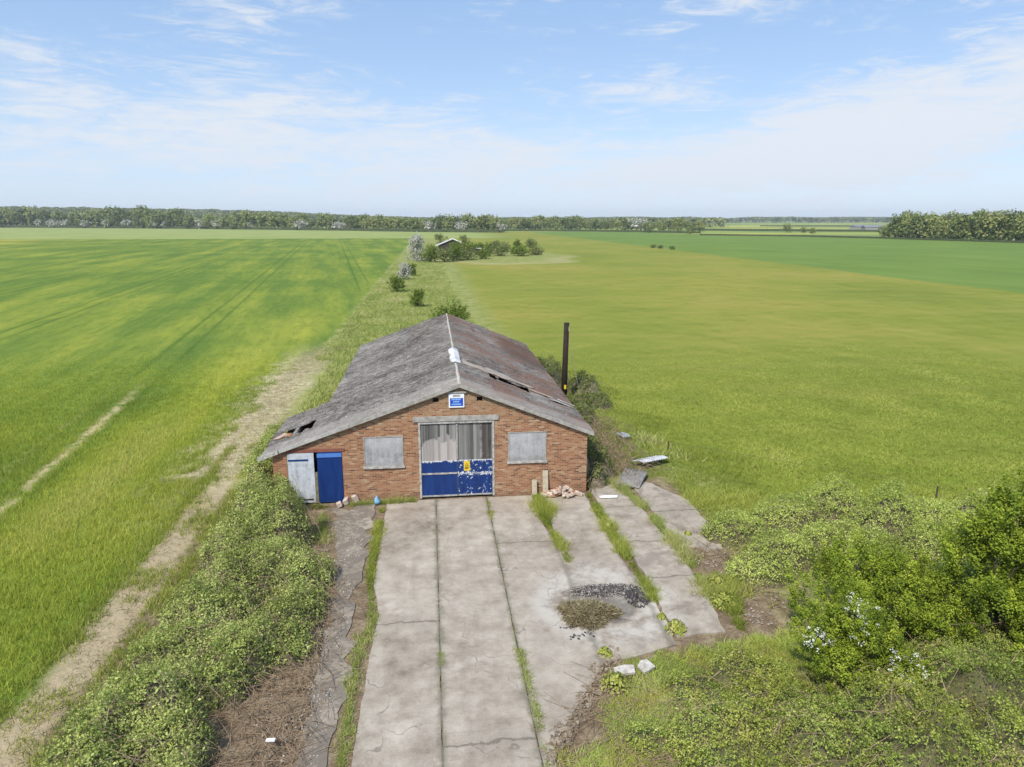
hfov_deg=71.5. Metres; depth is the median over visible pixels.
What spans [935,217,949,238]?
broadleaf tree
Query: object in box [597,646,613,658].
weed plant
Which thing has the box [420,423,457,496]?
door leaf
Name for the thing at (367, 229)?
field hedge
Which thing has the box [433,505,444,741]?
joint grass
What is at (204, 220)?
broadleaf tree
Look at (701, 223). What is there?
broadleaf tree
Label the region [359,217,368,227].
broadleaf tree
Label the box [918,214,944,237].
broadleaf tree
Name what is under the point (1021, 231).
broadleaf tree
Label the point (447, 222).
broadleaf tree
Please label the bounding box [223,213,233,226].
broadleaf tree
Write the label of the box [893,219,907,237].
broadleaf tree
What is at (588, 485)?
wall weeds
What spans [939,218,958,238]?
broadleaf tree
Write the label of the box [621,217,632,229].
hawthorn tree
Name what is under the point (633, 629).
concrete slab
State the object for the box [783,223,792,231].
broadleaf tree
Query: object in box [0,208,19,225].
broadleaf tree
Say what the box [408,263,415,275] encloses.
bush
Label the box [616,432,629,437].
corrugated sheet
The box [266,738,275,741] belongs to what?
paper scrap
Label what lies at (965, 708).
weed bank
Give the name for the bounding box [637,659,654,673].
rubble slab
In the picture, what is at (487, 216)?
broadleaf tree
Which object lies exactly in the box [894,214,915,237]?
broadleaf tree
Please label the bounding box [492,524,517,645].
joint grass
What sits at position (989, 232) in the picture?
broadleaf tree
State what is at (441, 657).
joint grass
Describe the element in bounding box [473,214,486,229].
broadleaf tree
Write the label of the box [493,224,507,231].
hawthorn tree
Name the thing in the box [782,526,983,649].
hawthorn bush
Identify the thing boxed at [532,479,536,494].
leaning board
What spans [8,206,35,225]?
broadleaf tree
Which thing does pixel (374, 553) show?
joint grass
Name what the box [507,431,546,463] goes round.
window
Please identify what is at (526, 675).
joint grass
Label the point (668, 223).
broadleaf tree
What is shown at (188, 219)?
broadleaf tree
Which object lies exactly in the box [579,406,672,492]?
dead stems
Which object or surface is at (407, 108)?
sky
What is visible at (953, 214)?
broadleaf tree
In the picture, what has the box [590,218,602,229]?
broadleaf tree
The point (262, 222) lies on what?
broadleaf tree
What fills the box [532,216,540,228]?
broadleaf tree
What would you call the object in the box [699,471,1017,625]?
bramble thicket
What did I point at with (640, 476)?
corrugated sheet
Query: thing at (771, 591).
dead stems
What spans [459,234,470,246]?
bush
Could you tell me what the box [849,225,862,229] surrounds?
farm building
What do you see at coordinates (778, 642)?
bank grass
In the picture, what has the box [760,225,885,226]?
field hedge
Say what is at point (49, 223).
hawthorn tree
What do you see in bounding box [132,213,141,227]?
broadleaf tree
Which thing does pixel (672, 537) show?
joint grass
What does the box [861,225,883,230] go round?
farm building
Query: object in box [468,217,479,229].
broadleaf tree
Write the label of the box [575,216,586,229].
broadleaf tree
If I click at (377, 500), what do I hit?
plastic bag
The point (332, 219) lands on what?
broadleaf tree
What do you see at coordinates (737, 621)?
edge grass
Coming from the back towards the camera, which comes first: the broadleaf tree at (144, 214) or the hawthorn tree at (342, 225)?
the broadleaf tree at (144, 214)
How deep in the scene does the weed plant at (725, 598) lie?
20.34 m
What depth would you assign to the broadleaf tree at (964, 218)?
365.95 m
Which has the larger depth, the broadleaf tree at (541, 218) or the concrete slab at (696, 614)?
the broadleaf tree at (541, 218)
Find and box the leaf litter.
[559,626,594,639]
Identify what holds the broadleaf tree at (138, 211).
on the farmland
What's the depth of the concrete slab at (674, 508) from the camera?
26.75 m
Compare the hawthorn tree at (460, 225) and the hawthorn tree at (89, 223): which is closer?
the hawthorn tree at (460, 225)
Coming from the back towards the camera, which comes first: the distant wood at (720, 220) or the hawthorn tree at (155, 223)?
the distant wood at (720, 220)
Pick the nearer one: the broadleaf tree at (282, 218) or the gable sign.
the gable sign
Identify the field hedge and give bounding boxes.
[0,224,143,227]
[153,225,499,232]
[505,228,700,233]
[694,228,879,231]
[700,233,1023,242]
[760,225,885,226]
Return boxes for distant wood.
[2,206,405,225]
[391,217,728,226]
[419,216,896,222]
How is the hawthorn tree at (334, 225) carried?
on the farmland
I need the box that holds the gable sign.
[447,391,465,407]
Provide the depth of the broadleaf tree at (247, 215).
768.68 m
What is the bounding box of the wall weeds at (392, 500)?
[347,494,418,505]
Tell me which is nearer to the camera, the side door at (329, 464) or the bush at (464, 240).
the side door at (329, 464)
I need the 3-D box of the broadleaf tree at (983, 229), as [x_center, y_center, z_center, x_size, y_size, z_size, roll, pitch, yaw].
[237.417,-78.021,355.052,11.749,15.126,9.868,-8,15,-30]
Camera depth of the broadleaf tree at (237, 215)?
784.50 m
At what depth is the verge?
19.40 m
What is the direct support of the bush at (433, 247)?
on the verge
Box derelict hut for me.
[436,238,458,254]
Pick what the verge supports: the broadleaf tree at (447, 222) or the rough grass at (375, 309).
the rough grass at (375, 309)
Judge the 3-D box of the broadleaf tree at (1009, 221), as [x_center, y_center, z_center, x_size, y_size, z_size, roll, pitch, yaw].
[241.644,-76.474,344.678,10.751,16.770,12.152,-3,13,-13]
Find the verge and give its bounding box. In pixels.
[0,238,989,766]
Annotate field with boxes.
[0,232,573,238]
[0,238,411,753]
[534,231,1023,293]
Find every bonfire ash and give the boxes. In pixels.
[563,584,622,599]
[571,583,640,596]
[623,589,649,607]
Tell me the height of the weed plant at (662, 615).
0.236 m
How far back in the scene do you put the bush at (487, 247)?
226.54 m
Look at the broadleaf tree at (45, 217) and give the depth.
928.95 m
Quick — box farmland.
[0,221,889,232]
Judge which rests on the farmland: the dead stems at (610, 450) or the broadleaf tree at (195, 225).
the broadleaf tree at (195, 225)
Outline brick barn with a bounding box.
[257,313,593,502]
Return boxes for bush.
[238,421,287,489]
[386,274,405,291]
[396,260,412,279]
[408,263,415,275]
[408,286,424,306]
[418,246,441,261]
[425,244,440,256]
[427,298,470,321]
[434,233,447,245]
[434,245,455,261]
[444,242,462,260]
[448,238,464,259]
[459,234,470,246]
[459,246,479,260]
[465,241,476,252]
[476,241,483,248]
[476,246,490,258]
[484,241,493,253]
[486,240,512,255]
[497,242,510,251]
[510,243,530,255]
[513,238,520,247]
[524,237,536,247]
[528,243,544,254]
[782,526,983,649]
[785,564,936,696]
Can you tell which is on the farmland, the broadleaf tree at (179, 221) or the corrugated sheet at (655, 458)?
the broadleaf tree at (179, 221)
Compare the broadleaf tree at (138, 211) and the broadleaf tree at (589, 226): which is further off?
the broadleaf tree at (138, 211)
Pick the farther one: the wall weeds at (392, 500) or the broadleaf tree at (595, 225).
the broadleaf tree at (595, 225)
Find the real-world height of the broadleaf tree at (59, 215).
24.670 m
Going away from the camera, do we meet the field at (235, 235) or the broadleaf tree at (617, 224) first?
the field at (235, 235)
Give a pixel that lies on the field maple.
(1000, 587)
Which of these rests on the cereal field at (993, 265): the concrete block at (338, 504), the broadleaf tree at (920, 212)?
the broadleaf tree at (920, 212)
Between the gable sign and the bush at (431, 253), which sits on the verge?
the bush at (431, 253)
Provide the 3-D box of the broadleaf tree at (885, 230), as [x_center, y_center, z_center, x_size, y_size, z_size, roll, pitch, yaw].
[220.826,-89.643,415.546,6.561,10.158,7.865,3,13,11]
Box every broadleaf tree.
[0,206,12,225]
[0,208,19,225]
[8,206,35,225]
[9,210,23,225]
[20,205,41,225]
[23,208,40,225]
[37,207,52,225]
[50,209,66,225]
[66,211,78,225]
[73,209,85,226]
[80,208,97,225]
[84,208,104,226]
[101,205,121,216]
[102,209,122,227]
[111,207,127,225]
[117,210,135,223]
[131,205,152,226]
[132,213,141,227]
[139,208,152,227]
[145,212,157,226]
[148,209,165,228]
[159,212,176,227]
[165,207,186,226]
[172,215,186,226]
[182,214,194,226]
[189,216,198,226]
[200,214,210,226]
[206,214,218,226]
[214,215,230,228]
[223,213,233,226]
[224,215,243,228]
[233,212,246,226]
[240,209,254,226]
[249,211,263,226]
[256,212,269,226]
[264,211,280,227]
[269,212,283,227]
[275,212,291,227]
[285,217,297,227]
[294,213,308,227]
[307,218,315,226]
[316,212,331,227]
[321,215,337,229]
[343,215,355,227]
[349,217,360,227]
[354,215,366,227]
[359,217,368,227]
[360,213,371,220]
[362,217,378,228]
[375,214,383,228]
[379,216,395,228]
[379,220,388,228]
[391,217,402,228]
[400,218,410,228]
[406,218,418,228]
[412,218,425,228]
[429,216,441,228]
[434,214,445,228]
[440,213,455,228]
[444,216,460,228]
[461,214,471,228]
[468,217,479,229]
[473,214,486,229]
[482,213,497,229]
[485,214,502,229]
[488,219,498,230]
[511,216,521,228]
[518,217,529,228]
[525,219,535,228]
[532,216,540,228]
[536,215,547,228]
[539,218,549,228]
[549,217,559,228]
[554,218,563,229]
[559,216,570,229]
[566,217,577,229]
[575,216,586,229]
[586,221,593,229]
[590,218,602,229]
[608,219,616,229]
[613,221,622,229]
[619,217,627,229]
[626,221,634,229]
[641,221,650,230]
[658,221,667,230]
[665,219,672,230]
[671,218,684,229]
[686,226,693,233]
[689,222,698,230]
[694,220,705,230]
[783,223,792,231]
[800,226,806,232]
[808,227,816,233]
[877,224,887,236]
[884,223,893,236]
[886,214,904,236]
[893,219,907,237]
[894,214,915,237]
[904,215,921,237]
[907,211,923,218]
[907,213,929,237]
[915,213,931,237]
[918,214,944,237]
[927,218,943,237]
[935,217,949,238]
[938,210,962,238]
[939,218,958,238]
[947,214,966,238]
[953,212,972,238]
[957,216,981,238]
[968,208,990,239]
[976,212,996,239]
[985,218,1002,239]
[988,210,1012,239]
[1001,208,1021,240]
[1009,214,1023,240]
[1013,212,1023,240]
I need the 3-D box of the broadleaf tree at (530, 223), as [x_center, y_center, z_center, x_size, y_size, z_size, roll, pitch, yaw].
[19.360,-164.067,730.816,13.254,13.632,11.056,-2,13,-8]
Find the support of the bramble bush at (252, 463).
on the verge
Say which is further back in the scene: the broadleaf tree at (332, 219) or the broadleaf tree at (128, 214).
the broadleaf tree at (128, 214)
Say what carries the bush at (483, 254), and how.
on the pasture
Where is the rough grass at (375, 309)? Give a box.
[288,261,703,463]
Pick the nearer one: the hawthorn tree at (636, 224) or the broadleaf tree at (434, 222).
the broadleaf tree at (434, 222)
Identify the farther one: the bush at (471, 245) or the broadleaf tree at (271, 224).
the broadleaf tree at (271, 224)
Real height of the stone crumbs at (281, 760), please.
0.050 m
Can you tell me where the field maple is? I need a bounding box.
[917,463,1023,654]
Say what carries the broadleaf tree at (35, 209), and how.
on the farmland
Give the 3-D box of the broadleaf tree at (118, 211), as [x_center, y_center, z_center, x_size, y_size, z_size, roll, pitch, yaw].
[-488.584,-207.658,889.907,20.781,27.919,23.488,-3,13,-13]
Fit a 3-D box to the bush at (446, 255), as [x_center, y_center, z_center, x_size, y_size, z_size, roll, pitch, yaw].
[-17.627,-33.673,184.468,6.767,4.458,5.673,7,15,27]
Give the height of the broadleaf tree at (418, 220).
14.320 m
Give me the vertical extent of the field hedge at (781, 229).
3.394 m
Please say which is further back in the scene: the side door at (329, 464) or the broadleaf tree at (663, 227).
the broadleaf tree at (663, 227)
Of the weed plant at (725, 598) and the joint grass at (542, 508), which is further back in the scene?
the joint grass at (542, 508)
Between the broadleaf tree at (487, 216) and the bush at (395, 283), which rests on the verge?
the bush at (395, 283)
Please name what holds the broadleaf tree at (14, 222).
on the farmland
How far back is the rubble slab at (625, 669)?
17.20 m
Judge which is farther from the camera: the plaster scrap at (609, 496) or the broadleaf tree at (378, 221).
the broadleaf tree at (378, 221)
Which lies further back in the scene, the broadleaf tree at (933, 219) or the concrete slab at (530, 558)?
the broadleaf tree at (933, 219)
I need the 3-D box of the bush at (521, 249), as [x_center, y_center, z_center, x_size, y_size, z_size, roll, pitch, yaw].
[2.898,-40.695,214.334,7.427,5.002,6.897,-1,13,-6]
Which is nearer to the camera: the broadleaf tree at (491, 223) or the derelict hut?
the derelict hut
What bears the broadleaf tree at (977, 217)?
on the cereal field at (993, 265)
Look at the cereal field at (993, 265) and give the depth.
237.75 m
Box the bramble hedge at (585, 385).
[536,353,626,489]
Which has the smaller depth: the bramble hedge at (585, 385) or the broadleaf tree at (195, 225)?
the bramble hedge at (585, 385)
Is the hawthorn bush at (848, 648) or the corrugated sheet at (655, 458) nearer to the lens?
the hawthorn bush at (848, 648)
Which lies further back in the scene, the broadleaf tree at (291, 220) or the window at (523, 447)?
the broadleaf tree at (291, 220)
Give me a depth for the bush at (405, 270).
129.14 m
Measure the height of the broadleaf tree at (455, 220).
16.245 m
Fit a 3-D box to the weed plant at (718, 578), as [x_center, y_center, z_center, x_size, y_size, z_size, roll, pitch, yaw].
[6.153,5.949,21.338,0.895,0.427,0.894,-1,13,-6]
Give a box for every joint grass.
[324,590,380,766]
[364,504,390,592]
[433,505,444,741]
[436,649,444,666]
[486,500,495,519]
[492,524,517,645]
[512,646,551,766]
[524,490,560,525]
[545,523,574,563]
[585,492,666,602]
[607,469,736,610]
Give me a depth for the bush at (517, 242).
274.26 m
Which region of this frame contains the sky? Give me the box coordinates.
[0,0,1023,219]
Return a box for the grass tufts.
[0,435,261,766]
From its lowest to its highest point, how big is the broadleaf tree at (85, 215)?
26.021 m
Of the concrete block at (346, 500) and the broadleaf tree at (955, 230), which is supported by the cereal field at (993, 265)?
the broadleaf tree at (955, 230)
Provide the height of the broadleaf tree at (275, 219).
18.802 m
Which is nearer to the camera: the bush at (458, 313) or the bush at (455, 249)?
the bush at (458, 313)
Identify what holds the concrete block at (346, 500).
on the verge
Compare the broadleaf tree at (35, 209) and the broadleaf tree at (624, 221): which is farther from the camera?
the broadleaf tree at (35, 209)
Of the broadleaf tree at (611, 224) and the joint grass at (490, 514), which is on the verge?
the joint grass at (490, 514)
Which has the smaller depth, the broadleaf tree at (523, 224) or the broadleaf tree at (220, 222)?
the broadleaf tree at (523, 224)
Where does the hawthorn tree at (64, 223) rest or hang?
on the farmland
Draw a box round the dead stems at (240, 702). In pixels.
[195,572,372,766]
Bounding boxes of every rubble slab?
[614,664,635,674]
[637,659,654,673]
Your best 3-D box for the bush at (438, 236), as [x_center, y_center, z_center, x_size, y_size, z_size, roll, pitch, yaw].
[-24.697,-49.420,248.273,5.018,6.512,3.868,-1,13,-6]
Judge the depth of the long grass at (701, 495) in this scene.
31.39 m
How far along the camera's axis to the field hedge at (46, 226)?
913.44 m
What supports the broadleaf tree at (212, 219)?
on the farmland
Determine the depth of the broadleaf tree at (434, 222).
621.80 m
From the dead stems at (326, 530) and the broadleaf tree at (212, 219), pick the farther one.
the broadleaf tree at (212, 219)
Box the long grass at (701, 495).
[567,369,866,569]
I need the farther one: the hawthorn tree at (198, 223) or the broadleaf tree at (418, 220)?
the hawthorn tree at (198, 223)
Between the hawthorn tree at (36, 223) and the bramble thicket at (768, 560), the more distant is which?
the hawthorn tree at (36, 223)
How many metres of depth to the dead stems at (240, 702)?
15.77 m
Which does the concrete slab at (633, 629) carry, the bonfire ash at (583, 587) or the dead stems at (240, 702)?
the bonfire ash at (583, 587)
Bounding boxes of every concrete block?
[336,501,341,507]
[342,496,350,504]
[351,495,358,501]
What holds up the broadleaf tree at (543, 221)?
on the farmland
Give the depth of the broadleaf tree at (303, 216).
739.25 m
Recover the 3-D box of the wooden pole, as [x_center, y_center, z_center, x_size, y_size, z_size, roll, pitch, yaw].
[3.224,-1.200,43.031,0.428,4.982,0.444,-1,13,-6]
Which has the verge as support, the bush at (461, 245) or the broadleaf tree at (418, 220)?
the bush at (461, 245)
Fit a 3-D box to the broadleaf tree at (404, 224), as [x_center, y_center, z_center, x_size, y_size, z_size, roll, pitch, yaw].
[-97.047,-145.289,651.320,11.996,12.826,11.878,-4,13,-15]
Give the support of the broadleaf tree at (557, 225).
on the farmland
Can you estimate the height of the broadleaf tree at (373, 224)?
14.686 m
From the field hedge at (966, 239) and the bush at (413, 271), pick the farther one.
the field hedge at (966, 239)
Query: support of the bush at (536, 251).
on the pasture
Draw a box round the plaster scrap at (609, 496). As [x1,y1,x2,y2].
[599,495,617,497]
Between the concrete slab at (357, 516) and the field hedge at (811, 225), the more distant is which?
the field hedge at (811, 225)
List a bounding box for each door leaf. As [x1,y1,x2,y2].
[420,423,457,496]
[457,422,491,495]
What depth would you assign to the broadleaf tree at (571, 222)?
719.13 m
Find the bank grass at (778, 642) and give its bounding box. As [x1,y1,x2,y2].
[543,609,905,766]
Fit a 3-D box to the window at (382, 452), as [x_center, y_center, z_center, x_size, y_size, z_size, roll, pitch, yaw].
[-4.965,2.659,27.525,1.590,1.285,0.170,-1,13,-6]
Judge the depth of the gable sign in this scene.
27.31 m
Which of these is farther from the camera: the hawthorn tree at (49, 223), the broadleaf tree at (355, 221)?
the hawthorn tree at (49, 223)
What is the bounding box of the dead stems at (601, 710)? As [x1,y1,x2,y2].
[527,656,712,766]
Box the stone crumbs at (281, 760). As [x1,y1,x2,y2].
[251,518,367,765]
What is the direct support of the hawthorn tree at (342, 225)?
on the farmland
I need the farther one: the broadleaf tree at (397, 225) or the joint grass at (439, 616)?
the broadleaf tree at (397, 225)
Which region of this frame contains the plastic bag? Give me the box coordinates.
[374,496,380,504]
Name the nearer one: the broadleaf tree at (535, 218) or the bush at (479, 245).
the bush at (479, 245)
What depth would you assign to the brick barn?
28.11 m
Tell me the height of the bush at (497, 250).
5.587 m
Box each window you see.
[363,436,404,468]
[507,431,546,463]
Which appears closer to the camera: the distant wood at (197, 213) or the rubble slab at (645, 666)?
the rubble slab at (645, 666)
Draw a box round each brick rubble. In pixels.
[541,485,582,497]
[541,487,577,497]
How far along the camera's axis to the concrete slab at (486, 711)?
18.04 m
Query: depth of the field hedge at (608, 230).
636.02 m
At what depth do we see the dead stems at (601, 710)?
15.62 m
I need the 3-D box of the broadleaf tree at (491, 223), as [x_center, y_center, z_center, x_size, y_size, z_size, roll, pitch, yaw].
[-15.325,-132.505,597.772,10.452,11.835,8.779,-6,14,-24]
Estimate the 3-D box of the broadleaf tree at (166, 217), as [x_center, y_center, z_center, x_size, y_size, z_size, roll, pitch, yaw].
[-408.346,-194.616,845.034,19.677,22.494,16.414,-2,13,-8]
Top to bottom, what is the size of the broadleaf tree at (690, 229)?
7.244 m
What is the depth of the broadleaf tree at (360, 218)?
688.43 m
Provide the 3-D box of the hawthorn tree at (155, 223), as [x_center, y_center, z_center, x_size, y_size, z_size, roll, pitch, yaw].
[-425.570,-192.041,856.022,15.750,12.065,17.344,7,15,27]
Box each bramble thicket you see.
[21,467,371,766]
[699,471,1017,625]
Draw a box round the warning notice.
[464,461,469,470]
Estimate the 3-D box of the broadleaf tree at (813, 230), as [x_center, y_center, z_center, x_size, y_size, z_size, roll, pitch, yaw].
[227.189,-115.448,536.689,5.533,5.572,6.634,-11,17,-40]
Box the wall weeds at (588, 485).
[586,479,608,488]
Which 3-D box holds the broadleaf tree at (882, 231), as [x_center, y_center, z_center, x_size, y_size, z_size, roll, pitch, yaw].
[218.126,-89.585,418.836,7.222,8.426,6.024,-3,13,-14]
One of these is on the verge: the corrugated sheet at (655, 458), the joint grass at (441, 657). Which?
the corrugated sheet at (655, 458)
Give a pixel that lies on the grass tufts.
(212, 521)
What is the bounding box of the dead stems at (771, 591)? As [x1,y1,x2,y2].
[667,521,892,616]
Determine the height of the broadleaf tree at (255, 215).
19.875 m
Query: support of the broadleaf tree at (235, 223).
on the farmland
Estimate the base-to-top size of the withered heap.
0.440 m
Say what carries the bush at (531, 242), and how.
on the pasture
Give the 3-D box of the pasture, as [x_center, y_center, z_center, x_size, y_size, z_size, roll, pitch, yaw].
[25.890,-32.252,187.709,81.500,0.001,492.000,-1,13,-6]
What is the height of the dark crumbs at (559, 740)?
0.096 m
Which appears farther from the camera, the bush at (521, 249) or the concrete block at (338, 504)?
the bush at (521, 249)
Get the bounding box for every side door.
[287,453,316,502]
[317,451,343,502]
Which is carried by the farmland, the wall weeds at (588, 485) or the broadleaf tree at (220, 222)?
the broadleaf tree at (220, 222)
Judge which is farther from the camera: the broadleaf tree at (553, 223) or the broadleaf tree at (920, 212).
the broadleaf tree at (553, 223)
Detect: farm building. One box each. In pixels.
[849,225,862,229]
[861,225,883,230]
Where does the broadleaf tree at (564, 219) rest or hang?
on the farmland
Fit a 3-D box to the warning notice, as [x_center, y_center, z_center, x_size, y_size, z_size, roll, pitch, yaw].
[-1.780,3.249,28.025,0.240,0.400,0.018,-1,13,-6]
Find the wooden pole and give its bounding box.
[561,322,568,395]
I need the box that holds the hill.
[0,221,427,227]
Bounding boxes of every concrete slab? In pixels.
[296,504,375,766]
[351,500,442,766]
[436,497,542,766]
[487,495,602,766]
[545,493,675,661]
[591,483,725,638]
[633,482,721,550]
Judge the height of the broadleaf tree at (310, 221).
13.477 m
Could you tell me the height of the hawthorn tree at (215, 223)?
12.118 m
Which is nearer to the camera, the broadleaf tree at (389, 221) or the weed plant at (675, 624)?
the weed plant at (675, 624)
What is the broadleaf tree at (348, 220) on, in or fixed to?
on the farmland
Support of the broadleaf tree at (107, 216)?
on the farmland
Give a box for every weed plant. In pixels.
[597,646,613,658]
[599,671,633,695]
[657,612,666,620]
[663,618,687,637]
[702,575,730,588]
[709,590,736,608]
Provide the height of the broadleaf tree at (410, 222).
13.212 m
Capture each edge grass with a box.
[311,511,341,544]
[681,568,777,631]
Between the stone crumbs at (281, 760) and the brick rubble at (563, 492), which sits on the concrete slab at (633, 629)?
the brick rubble at (563, 492)
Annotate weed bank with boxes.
[620,601,1023,766]
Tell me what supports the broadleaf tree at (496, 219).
on the field at (235, 235)
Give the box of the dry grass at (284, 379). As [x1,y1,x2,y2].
[1,346,342,766]
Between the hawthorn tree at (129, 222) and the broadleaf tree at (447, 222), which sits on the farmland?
the hawthorn tree at (129, 222)
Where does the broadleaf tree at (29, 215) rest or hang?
on the farmland
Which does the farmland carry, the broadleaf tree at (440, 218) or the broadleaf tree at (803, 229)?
the broadleaf tree at (440, 218)
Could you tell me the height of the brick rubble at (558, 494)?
0.342 m
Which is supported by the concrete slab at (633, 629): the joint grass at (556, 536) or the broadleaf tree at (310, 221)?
the joint grass at (556, 536)
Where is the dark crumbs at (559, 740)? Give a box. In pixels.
[544,645,620,766]
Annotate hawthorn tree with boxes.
[33,219,44,225]
[45,219,55,227]
[48,218,62,227]
[61,219,73,226]
[80,219,93,226]
[101,218,112,226]
[120,218,134,226]
[150,219,161,228]
[194,218,205,228]
[210,219,219,228]
[294,219,307,228]
[331,221,341,227]
[337,222,348,227]
[405,231,427,260]
[423,221,437,228]
[453,221,468,228]
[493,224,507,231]
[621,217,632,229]
[631,218,647,229]
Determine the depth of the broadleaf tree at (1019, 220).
339.09 m
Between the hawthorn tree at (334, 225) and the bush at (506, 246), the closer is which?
the bush at (506, 246)
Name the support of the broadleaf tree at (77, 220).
on the farmland
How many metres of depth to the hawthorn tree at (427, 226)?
620.72 m
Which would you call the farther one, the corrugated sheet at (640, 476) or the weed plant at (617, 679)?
the corrugated sheet at (640, 476)
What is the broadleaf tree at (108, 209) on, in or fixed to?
on the farmland
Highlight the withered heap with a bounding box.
[553,596,626,630]
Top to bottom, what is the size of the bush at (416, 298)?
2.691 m
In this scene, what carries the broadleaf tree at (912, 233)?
on the cereal field at (993, 265)
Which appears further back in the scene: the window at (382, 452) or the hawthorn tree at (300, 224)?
the hawthorn tree at (300, 224)
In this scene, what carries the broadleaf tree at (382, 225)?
on the farmland
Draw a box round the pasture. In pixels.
[442,238,1023,570]
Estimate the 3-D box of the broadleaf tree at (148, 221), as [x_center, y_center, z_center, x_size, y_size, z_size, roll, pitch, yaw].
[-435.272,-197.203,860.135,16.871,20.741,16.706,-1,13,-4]
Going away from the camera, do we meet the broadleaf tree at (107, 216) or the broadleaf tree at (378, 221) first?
the broadleaf tree at (378, 221)
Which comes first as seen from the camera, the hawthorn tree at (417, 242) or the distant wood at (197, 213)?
the hawthorn tree at (417, 242)
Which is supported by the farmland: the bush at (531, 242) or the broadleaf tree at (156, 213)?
the broadleaf tree at (156, 213)
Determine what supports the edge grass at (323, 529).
on the verge
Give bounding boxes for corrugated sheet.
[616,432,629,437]
[616,467,647,487]
[632,455,667,462]
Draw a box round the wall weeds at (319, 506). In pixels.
[309,503,328,508]
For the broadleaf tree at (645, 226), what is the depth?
683.60 m
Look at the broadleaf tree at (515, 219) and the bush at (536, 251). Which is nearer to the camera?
the bush at (536, 251)
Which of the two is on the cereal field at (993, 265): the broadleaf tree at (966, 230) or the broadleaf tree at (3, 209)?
the broadleaf tree at (966, 230)
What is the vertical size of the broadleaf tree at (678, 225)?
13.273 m
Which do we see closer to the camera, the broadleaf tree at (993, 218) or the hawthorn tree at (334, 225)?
the broadleaf tree at (993, 218)
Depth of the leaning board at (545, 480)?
28.40 m
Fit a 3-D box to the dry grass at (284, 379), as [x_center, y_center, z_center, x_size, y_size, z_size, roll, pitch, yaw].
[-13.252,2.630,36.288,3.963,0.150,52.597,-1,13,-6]
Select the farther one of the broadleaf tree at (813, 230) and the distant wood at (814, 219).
the distant wood at (814, 219)
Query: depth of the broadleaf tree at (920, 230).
388.41 m
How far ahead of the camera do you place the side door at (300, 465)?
27.31 m
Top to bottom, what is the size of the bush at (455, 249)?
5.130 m
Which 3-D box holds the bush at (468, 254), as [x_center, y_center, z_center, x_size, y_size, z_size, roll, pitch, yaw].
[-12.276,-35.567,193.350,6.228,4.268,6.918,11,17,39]
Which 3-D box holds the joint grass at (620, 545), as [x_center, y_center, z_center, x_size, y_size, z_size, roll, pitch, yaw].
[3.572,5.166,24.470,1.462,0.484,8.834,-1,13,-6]
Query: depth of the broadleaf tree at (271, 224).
754.04 m
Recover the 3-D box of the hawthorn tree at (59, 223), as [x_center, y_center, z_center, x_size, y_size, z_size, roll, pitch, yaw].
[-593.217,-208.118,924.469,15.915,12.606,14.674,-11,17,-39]
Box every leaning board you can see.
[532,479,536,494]
[543,470,547,491]
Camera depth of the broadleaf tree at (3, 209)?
956.49 m
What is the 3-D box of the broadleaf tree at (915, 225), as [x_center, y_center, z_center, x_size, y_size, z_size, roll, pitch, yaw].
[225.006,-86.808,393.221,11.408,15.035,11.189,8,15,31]
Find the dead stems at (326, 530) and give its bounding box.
[302,500,346,568]
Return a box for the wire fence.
[667,441,967,498]
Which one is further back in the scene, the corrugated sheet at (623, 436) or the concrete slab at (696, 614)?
the corrugated sheet at (623, 436)
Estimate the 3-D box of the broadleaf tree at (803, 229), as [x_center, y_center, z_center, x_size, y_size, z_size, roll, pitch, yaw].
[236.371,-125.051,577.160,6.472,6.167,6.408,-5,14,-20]
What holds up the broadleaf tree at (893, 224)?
on the cereal field at (993, 265)
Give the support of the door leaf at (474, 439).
in the brick barn
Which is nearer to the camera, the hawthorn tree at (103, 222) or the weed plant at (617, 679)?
the weed plant at (617, 679)
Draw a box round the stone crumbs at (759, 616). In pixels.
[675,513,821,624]
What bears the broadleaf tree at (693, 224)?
on the cereal field at (993, 265)
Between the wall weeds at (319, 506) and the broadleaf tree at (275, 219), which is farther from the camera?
the broadleaf tree at (275, 219)
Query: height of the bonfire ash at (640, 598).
0.151 m
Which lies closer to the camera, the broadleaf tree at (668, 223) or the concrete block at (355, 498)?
the concrete block at (355, 498)
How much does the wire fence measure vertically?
0.650 m
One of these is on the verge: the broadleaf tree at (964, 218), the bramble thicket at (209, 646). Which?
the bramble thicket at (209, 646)
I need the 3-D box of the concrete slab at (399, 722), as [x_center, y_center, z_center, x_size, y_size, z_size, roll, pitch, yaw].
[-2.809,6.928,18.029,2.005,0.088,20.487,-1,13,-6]

